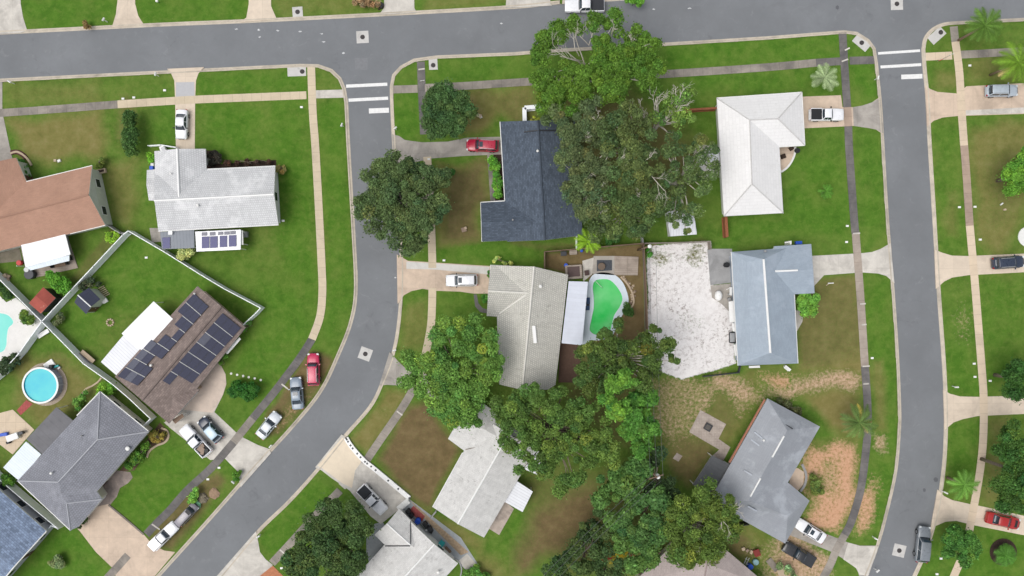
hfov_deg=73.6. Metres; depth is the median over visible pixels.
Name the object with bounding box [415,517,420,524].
barrel
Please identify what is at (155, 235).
timber deck
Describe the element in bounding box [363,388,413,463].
pavement
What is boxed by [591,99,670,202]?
oak tree
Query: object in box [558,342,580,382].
timber deck
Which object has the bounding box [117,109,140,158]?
hedge
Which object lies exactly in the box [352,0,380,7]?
brush pile
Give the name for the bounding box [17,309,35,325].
shrub
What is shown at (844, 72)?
pavement
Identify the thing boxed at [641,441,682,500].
bushy tree
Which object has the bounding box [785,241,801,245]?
trash bins
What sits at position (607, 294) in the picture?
swimming pool
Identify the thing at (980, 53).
pavement
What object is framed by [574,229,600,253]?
banana plant
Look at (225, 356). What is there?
hedge
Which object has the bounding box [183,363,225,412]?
patio slab
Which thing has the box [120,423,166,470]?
flower bed
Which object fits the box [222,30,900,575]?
kerb
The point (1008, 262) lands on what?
parked car
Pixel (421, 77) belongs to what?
pavement
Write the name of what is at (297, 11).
storm inlet
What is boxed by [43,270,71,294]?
shrub
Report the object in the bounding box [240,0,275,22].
driveway
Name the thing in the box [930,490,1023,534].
driveway
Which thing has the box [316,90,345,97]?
pavement
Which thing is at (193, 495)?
shrub
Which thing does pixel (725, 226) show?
wood fence
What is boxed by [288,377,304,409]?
parked car
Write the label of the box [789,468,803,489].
entry slab
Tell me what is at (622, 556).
tropical plant
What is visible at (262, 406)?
pavement
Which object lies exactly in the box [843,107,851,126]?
pavement
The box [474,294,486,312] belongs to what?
garden path
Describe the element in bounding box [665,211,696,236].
shed
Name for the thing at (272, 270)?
ground
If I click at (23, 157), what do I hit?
mulch edging
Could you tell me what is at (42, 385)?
round pool
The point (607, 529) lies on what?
power line
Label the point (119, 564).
pavement
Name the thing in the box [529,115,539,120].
shrub
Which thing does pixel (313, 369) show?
parked car
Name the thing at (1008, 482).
broadleaf tree
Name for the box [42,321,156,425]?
vinyl fence
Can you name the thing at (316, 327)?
pavement
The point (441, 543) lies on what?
garden chair
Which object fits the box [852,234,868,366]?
pavement
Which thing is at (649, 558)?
broadleaf tree
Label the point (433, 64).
storm inlet
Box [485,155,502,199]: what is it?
hedge
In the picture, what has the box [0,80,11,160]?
driveway
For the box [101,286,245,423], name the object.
house
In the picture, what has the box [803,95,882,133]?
driveway
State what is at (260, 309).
vinyl fence
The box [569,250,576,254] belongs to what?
pallet
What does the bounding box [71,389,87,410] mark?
shrub
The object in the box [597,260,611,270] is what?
fire pit base
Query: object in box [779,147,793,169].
entry slab
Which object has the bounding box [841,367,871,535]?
pavement
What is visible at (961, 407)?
driveway
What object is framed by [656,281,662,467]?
power line
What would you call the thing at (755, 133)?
house
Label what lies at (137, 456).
shrub
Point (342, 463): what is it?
driveway apron
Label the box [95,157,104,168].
shrub
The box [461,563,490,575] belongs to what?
shrub
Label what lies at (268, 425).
parked car
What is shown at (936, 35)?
storm inlet
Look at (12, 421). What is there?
patio slab
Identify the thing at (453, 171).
shrub
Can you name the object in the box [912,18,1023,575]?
kerb
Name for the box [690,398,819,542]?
house
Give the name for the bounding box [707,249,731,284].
yard slab
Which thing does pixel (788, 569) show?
shrub
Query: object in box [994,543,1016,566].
palm
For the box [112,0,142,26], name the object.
driveway
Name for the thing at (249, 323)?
hedge
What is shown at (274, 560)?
pavement
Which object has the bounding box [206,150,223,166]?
shrub
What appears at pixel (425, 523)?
wheeled bin
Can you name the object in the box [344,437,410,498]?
block edging
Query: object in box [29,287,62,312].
shed
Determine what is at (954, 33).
pavement
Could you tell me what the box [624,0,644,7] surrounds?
shrub
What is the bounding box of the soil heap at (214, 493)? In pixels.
[209,487,219,498]
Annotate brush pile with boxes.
[198,492,208,503]
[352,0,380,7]
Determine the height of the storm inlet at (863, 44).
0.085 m
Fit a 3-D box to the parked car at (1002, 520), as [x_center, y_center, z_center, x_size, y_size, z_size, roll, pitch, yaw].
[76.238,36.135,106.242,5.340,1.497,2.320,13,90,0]
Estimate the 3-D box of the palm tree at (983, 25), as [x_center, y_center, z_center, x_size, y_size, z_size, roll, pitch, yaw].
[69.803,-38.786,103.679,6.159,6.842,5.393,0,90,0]
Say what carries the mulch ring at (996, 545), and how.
on the ground at (272, 270)
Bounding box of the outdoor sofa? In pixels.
[0,432,21,443]
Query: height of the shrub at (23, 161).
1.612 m
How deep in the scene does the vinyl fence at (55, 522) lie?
106.07 m
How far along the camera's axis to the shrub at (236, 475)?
106.06 m
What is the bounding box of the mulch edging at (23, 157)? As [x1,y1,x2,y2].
[10,150,27,159]
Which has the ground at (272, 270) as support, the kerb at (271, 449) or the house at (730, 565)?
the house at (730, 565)
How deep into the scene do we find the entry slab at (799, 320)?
106.97 m
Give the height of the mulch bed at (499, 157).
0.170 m
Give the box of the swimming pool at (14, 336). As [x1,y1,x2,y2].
[0,297,40,359]
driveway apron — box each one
[318,438,360,487]
[406,262,489,273]
[844,543,878,575]
[853,99,882,132]
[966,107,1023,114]
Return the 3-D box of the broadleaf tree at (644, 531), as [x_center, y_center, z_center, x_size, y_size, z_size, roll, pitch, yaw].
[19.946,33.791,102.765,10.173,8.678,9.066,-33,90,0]
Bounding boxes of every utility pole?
[637,244,656,250]
[649,473,663,478]
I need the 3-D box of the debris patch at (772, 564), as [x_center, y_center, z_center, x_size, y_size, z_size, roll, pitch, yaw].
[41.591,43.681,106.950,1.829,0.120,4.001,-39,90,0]
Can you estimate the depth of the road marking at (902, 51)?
107.09 m
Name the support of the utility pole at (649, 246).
on the ground at (272, 270)
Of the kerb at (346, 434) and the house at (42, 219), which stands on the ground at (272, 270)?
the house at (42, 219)
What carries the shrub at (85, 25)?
on the ground at (272, 270)
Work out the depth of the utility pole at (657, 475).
98.03 m
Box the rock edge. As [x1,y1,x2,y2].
[622,276,635,305]
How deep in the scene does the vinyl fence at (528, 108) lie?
105.69 m
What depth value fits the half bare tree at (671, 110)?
99.40 m
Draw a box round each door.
[25,175,32,180]
[88,307,99,311]
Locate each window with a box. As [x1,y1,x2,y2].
[0,483,7,490]
[15,500,26,507]
[34,516,45,523]
[95,178,100,187]
[101,206,106,214]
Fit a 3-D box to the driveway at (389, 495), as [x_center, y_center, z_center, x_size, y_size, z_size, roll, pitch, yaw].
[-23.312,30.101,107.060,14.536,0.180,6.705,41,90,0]
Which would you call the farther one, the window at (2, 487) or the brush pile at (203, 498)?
the brush pile at (203, 498)
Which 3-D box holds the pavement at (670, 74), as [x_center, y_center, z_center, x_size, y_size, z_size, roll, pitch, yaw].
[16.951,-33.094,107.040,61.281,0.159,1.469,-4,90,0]
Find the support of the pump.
on the ground at (272, 270)
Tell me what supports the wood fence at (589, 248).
on the ground at (272, 270)
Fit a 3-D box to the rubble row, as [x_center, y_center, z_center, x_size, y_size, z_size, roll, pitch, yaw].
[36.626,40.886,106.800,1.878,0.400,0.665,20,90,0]
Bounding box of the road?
[0,0,1023,575]
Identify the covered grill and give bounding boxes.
[24,270,36,278]
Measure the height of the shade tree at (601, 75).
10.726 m
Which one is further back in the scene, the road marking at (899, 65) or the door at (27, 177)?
the road marking at (899, 65)
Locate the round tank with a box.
[714,291,721,300]
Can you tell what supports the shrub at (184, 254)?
on the ground at (272, 270)
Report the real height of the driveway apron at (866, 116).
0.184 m
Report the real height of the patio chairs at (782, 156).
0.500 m
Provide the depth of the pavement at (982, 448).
106.96 m
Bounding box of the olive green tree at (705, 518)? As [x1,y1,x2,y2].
[657,473,747,571]
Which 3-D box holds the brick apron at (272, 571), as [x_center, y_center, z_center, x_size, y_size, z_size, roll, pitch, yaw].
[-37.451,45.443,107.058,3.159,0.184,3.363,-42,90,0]
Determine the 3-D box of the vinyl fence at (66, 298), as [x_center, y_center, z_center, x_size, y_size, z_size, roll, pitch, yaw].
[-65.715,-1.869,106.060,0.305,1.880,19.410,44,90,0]
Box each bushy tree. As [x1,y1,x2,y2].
[540,508,626,575]
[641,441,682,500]
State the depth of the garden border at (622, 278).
106.82 m
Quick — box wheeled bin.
[422,520,427,527]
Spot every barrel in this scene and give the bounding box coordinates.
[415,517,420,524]
[747,563,752,569]
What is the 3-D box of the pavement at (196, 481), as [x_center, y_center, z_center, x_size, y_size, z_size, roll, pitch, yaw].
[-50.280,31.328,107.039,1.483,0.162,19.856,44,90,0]
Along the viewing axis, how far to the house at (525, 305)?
103.49 m
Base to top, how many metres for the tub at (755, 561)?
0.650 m
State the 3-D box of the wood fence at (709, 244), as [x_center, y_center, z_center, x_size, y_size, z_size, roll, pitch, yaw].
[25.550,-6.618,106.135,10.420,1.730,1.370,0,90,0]
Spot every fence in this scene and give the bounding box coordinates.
[0,272,45,321]
[0,322,45,379]
[0,471,63,528]
[42,230,130,321]
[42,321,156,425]
[107,225,131,233]
[127,230,264,324]
[522,105,539,120]
[544,243,643,268]
[642,243,649,369]
[645,241,711,249]
[679,107,716,112]
[702,366,740,376]
[722,216,728,237]
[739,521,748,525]
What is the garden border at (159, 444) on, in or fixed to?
on the ground at (272, 270)
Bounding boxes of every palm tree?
[840,403,878,437]
[946,469,980,500]
[957,7,1002,42]
[989,42,1023,84]
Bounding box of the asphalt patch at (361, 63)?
[355,58,367,69]
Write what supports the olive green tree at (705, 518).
on the ground at (272, 270)
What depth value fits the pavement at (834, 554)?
106.96 m
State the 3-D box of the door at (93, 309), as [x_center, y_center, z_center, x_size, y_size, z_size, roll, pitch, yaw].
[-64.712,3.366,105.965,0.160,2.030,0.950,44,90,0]
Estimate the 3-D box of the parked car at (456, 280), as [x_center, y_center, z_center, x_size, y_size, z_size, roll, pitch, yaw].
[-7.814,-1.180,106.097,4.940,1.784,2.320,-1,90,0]
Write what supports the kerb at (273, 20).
on the road
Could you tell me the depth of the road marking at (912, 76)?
107.09 m
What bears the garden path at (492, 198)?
on the ground at (272, 270)
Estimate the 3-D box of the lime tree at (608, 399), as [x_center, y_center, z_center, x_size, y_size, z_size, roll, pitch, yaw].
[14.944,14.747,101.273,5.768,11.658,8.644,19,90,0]
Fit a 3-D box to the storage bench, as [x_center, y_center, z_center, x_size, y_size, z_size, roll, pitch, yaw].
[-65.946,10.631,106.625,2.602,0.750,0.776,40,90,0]
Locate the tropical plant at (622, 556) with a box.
[609,552,628,563]
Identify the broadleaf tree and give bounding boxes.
[588,453,654,512]
[600,510,661,575]
[615,388,661,460]
[616,484,673,553]
[980,417,1023,514]
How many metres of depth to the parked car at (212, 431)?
105.90 m
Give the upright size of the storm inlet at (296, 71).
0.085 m
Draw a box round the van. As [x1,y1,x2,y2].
[174,503,199,526]
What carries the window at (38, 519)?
in the house at (25, 529)
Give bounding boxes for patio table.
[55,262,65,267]
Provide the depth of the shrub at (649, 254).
105.92 m
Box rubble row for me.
[741,546,752,553]
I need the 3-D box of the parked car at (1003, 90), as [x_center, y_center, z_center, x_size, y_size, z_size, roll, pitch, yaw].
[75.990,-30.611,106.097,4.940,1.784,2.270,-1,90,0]
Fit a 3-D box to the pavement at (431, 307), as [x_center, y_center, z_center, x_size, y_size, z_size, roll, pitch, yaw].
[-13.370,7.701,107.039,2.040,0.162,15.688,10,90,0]
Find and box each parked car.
[173,109,189,139]
[197,416,223,443]
[255,411,281,439]
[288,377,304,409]
[305,353,320,385]
[446,273,477,287]
[466,137,498,152]
[795,518,827,543]
[913,525,932,562]
[984,511,1020,529]
[985,82,1017,97]
[991,254,1023,268]
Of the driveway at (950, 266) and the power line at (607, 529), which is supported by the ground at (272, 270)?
the driveway at (950, 266)
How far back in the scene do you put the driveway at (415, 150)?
106.97 m
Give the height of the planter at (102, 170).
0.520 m
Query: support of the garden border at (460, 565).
on the ground at (272, 270)
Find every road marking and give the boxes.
[346,83,386,87]
[349,97,387,101]
[369,108,388,112]
[878,49,919,54]
[880,63,920,67]
[901,74,921,78]
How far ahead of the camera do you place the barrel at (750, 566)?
106.05 m
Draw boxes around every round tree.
[936,522,982,569]
[993,357,1023,404]
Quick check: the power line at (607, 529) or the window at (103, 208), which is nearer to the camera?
the power line at (607, 529)
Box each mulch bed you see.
[206,150,275,168]
[493,154,503,200]
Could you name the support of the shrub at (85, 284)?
on the ground at (272, 270)
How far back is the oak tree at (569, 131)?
97.45 m
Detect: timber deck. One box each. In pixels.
[20,243,77,276]
[150,228,160,241]
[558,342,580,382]
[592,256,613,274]
[614,256,638,274]
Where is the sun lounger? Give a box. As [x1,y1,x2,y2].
[37,329,48,337]
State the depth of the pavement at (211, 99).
106.96 m
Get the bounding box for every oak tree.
[278,493,380,575]
[351,148,454,258]
[418,77,478,140]
[487,381,620,499]
[540,92,614,164]
[550,136,629,234]
[572,316,680,399]
[585,177,672,244]
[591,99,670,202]
[645,130,720,234]
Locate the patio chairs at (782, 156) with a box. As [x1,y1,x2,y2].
[780,147,793,158]
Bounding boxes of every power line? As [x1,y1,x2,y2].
[543,478,647,575]
[564,481,660,571]
[582,479,654,545]
[643,248,650,477]
[649,248,656,473]
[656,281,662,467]
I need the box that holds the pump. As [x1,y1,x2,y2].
[43,359,60,369]
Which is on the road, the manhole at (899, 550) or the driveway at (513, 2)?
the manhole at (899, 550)
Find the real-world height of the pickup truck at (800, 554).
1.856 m
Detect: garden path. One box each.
[98,470,132,505]
[366,523,383,560]
[459,554,475,568]
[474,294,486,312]
[487,154,494,200]
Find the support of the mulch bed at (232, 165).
on the ground at (272, 270)
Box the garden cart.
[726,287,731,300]
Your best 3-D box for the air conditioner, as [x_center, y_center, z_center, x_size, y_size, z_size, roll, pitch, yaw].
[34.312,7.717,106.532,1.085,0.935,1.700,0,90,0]
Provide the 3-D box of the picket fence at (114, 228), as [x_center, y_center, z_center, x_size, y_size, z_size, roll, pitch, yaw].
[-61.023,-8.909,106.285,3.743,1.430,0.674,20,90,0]
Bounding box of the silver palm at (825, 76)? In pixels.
[810,63,838,90]
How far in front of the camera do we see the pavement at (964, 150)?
106.96 m
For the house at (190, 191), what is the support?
on the ground at (272, 270)
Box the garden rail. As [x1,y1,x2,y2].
[147,144,178,148]
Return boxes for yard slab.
[0,248,21,262]
[404,499,477,568]
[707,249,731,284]
[711,283,731,310]
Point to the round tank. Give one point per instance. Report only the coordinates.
(718, 295)
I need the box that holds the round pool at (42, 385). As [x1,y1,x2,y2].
[22,363,66,405]
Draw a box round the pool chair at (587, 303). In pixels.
[586,298,589,309]
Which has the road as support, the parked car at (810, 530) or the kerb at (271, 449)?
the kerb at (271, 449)
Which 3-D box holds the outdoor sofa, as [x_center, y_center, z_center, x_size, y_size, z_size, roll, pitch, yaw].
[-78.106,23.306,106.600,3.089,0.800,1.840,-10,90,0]
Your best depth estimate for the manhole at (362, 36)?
107.09 m
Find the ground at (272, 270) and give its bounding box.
[0,0,1023,575]
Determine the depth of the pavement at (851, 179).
106.96 m
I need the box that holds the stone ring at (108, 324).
[106,318,114,326]
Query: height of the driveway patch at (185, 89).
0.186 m
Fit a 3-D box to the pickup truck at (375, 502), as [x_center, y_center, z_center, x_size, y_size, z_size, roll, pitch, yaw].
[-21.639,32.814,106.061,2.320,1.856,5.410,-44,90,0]
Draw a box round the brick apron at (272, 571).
[260,566,282,575]
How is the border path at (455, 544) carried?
on the side yard slab at (436, 535)
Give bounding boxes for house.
[0,158,112,269]
[0,481,53,575]
[3,391,152,530]
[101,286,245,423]
[146,149,280,251]
[359,508,457,575]
[432,404,539,536]
[480,120,582,241]
[487,265,587,389]
[635,525,756,575]
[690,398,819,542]
[715,92,804,216]
[729,244,814,365]
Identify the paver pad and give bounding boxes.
[673,453,681,461]
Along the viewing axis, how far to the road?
107.10 m
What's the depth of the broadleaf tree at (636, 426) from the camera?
98.31 m
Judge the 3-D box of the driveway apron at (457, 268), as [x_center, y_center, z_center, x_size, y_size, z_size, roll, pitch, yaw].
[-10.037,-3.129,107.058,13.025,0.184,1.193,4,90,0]
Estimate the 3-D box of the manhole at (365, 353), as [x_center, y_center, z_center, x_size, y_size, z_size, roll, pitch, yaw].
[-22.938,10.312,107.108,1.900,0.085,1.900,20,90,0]
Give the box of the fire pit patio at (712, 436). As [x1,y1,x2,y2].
[689,410,729,460]
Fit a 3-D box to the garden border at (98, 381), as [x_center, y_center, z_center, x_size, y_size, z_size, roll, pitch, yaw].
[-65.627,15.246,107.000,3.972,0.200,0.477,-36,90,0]
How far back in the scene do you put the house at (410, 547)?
103.41 m
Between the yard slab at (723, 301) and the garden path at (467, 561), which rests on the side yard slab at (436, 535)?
the garden path at (467, 561)
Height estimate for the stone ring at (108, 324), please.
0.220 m
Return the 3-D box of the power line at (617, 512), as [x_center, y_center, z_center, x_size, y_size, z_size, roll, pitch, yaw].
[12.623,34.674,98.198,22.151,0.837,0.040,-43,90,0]
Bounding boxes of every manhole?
[356,31,368,42]
[358,346,372,361]
[891,0,902,9]
[892,543,906,557]
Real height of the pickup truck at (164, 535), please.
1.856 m
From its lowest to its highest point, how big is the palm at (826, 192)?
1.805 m
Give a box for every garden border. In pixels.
[10,151,32,165]
[83,377,101,390]
[146,427,169,457]
[454,558,461,575]
[620,276,634,307]
[781,147,795,172]
[799,464,806,491]
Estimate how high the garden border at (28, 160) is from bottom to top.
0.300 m
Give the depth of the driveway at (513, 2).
106.97 m
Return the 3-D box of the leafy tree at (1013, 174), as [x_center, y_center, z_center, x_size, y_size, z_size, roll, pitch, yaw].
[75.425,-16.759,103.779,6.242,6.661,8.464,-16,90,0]
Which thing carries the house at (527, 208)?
on the ground at (272, 270)
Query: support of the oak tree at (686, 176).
on the ground at (272, 270)
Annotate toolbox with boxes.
[753,549,760,556]
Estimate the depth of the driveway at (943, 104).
106.97 m
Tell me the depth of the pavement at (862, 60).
106.96 m
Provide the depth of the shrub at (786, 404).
105.84 m
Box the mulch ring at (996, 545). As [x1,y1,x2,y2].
[990,538,1016,564]
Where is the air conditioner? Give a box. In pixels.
[729,332,735,342]
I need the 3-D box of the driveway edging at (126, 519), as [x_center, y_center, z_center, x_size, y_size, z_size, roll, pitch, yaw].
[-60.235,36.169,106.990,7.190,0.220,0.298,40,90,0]
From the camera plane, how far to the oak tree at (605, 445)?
97.71 m
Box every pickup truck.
[147,521,179,551]
[179,423,212,457]
[356,483,387,515]
[565,0,604,13]
[781,541,816,567]
[808,106,843,121]
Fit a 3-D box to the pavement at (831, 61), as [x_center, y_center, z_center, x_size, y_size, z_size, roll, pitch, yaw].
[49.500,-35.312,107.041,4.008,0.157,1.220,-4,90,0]
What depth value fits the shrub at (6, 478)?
105.50 m
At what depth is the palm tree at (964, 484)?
102.79 m
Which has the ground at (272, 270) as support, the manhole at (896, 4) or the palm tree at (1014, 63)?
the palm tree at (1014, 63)
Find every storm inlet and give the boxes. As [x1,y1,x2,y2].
[287,67,305,76]
[292,7,302,16]
[429,59,437,69]
[852,34,869,51]
[928,27,945,44]
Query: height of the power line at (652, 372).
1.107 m
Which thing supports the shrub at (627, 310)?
on the ground at (272, 270)
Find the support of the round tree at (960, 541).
on the ground at (272, 270)
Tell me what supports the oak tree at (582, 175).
on the ground at (272, 270)
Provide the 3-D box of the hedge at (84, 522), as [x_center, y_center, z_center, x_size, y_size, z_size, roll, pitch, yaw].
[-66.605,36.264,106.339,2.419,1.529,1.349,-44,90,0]
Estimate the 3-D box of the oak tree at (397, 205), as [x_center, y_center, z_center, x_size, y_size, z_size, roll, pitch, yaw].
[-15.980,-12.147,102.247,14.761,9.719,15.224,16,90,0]
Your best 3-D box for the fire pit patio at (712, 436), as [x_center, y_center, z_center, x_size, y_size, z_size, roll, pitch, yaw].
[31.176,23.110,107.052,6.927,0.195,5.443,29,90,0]
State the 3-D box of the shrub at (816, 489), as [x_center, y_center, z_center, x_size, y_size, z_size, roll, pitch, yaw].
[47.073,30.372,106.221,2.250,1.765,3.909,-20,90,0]
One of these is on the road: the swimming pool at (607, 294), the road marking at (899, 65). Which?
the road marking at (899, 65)
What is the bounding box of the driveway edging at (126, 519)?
[108,504,143,534]
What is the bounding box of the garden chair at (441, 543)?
[438,539,444,546]
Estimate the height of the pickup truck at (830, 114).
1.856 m
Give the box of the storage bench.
[80,350,94,362]
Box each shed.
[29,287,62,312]
[74,288,105,313]
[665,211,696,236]
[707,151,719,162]
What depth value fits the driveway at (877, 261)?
106.97 m
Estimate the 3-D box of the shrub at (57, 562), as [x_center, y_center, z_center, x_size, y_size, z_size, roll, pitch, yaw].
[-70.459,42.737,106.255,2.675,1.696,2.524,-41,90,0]
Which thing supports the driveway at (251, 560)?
on the ground at (272, 270)
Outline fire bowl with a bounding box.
[598,263,604,269]
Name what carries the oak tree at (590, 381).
on the ground at (272, 270)
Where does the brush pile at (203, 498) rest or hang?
on the ground at (272, 270)
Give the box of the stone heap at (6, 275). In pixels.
[2,273,11,280]
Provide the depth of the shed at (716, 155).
104.87 m
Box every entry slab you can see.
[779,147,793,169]
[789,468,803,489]
[796,310,802,329]
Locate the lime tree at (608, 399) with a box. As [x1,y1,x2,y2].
[596,366,641,422]
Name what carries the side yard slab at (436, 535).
on the ground at (272, 270)
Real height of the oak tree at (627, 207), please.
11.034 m
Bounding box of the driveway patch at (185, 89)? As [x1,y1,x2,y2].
[176,82,194,96]
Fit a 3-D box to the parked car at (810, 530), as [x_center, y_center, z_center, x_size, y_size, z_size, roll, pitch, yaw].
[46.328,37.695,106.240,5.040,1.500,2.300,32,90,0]
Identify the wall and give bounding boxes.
[396,499,410,509]
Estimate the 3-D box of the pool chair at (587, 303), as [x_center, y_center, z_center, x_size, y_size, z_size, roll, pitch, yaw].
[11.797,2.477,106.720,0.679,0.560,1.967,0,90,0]
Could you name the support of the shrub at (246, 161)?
on the mulch bed at (232, 165)
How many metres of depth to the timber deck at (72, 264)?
106.84 m
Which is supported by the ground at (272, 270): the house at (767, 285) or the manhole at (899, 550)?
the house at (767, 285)
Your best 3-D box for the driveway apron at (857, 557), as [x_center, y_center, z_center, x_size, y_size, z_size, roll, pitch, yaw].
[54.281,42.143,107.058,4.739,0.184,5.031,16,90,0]
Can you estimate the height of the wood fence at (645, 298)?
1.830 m
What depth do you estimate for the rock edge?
106.83 m
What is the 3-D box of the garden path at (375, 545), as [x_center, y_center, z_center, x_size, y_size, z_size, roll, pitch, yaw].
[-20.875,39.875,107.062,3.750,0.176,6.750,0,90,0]
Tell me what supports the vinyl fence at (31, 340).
on the ground at (272, 270)
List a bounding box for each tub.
[565,264,582,278]
[752,558,758,564]
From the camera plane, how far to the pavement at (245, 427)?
106.96 m
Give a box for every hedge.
[0,281,13,300]
[77,517,87,528]
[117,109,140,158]
[218,354,227,364]
[243,320,251,331]
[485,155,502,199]
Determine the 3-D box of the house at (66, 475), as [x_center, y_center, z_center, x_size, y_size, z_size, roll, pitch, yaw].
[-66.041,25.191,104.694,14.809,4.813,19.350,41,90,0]
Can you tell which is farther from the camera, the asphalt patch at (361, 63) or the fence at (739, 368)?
the asphalt patch at (361, 63)
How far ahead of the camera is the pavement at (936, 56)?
106.96 m
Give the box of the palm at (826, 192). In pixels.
[819,184,832,199]
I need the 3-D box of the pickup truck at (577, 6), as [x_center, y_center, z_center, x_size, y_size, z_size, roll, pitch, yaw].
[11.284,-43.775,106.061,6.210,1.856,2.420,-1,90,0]
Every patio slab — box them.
[0,410,33,453]
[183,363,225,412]
[489,502,513,534]
[582,258,593,280]
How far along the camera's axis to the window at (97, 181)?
105.39 m
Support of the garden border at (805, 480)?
on the ground at (272, 270)
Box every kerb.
[0,0,623,34]
[0,64,357,575]
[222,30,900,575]
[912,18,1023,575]
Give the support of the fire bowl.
on the fire pit base at (608, 265)
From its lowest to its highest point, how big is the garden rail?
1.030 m
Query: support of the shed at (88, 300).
on the ground at (272, 270)
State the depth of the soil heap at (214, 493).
106.83 m
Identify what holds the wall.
on the ground at (272, 270)
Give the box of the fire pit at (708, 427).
[703,422,712,431]
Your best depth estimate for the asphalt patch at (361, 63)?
107.09 m
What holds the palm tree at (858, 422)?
on the ground at (272, 270)
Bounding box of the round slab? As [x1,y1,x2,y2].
[1018,228,1023,245]
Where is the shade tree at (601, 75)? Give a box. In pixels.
[528,5,668,116]
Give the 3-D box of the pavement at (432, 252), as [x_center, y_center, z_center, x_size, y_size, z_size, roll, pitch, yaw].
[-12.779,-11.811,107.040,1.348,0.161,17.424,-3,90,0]
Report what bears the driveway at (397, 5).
on the ground at (272, 270)
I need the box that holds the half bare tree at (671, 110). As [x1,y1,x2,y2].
[632,83,697,139]
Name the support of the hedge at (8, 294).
on the ground at (272, 270)
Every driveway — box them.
[0,0,26,33]
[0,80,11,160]
[78,504,174,575]
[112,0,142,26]
[164,397,270,486]
[168,67,203,148]
[217,532,271,575]
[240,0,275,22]
[316,435,405,523]
[379,352,437,398]
[381,0,416,13]
[392,134,500,162]
[397,255,489,302]
[506,0,551,7]
[790,527,877,575]
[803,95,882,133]
[812,243,893,285]
[925,83,1023,125]
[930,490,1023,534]
[934,250,1023,287]
[943,390,1023,429]
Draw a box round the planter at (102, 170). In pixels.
[97,168,106,173]
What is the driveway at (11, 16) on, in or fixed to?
on the ground at (272, 270)
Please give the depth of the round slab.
106.87 m
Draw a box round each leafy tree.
[393,312,508,431]
[995,146,1023,198]
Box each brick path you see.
[17,400,31,414]
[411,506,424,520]
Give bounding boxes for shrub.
[0,353,22,375]
[0,473,15,486]
[17,158,30,176]
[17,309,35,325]
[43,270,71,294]
[47,554,64,568]
[51,311,65,327]
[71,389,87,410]
[78,275,101,291]
[82,20,90,29]
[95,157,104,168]
[95,381,117,395]
[104,230,119,243]
[124,441,149,470]
[146,152,154,163]
[147,429,166,443]
[176,248,195,260]
[186,487,199,503]
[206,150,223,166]
[223,158,274,166]
[226,380,260,401]
[232,470,241,481]
[275,165,286,174]
[445,168,455,177]
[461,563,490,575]
[481,294,487,303]
[492,256,513,265]
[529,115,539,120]
[605,237,620,246]
[622,301,634,316]
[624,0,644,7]
[646,246,652,257]
[776,396,804,415]
[776,560,797,575]
[795,293,820,318]
[808,473,826,496]
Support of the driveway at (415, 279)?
on the ground at (272, 270)
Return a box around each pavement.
[0,100,117,116]
[104,553,129,575]
[117,91,306,107]
[144,440,235,536]
[231,416,254,444]
[250,338,314,420]
[269,488,341,565]
[307,66,325,340]
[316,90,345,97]
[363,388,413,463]
[393,85,417,93]
[417,61,427,134]
[418,288,435,381]
[423,157,435,267]
[425,59,815,91]
[816,57,840,66]
[820,533,847,575]
[839,34,850,106]
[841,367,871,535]
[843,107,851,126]
[844,126,859,233]
[849,56,874,64]
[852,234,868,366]
[926,52,951,60]
[950,26,958,41]
[950,225,987,575]
[951,41,967,145]
[960,145,973,225]
[961,47,1023,58]
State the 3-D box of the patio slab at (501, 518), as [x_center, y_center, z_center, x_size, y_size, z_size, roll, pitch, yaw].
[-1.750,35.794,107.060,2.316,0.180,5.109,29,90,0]
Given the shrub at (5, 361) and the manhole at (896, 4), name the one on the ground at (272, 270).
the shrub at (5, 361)
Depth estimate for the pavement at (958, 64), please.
106.96 m
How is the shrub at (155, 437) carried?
on the flower bed at (160, 425)
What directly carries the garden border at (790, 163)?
on the ground at (272, 270)
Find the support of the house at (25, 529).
on the ground at (272, 270)
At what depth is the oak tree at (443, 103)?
100.42 m
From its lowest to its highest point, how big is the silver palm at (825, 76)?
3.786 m
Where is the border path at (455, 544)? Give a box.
[410,500,467,554]
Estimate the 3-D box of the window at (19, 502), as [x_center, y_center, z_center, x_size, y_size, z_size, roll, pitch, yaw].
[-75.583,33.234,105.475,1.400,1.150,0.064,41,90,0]
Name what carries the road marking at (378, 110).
on the road
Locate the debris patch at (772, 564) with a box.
[766,557,787,575]
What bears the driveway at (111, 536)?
on the ground at (272, 270)
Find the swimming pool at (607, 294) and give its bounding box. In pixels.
[582,272,628,343]
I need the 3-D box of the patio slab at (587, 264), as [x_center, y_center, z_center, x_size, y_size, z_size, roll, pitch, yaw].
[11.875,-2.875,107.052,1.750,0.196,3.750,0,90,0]
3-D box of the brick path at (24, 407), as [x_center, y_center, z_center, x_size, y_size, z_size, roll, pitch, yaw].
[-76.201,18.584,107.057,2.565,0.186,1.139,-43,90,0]
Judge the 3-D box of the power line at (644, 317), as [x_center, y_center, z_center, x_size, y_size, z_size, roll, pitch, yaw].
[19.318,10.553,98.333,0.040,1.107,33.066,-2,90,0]

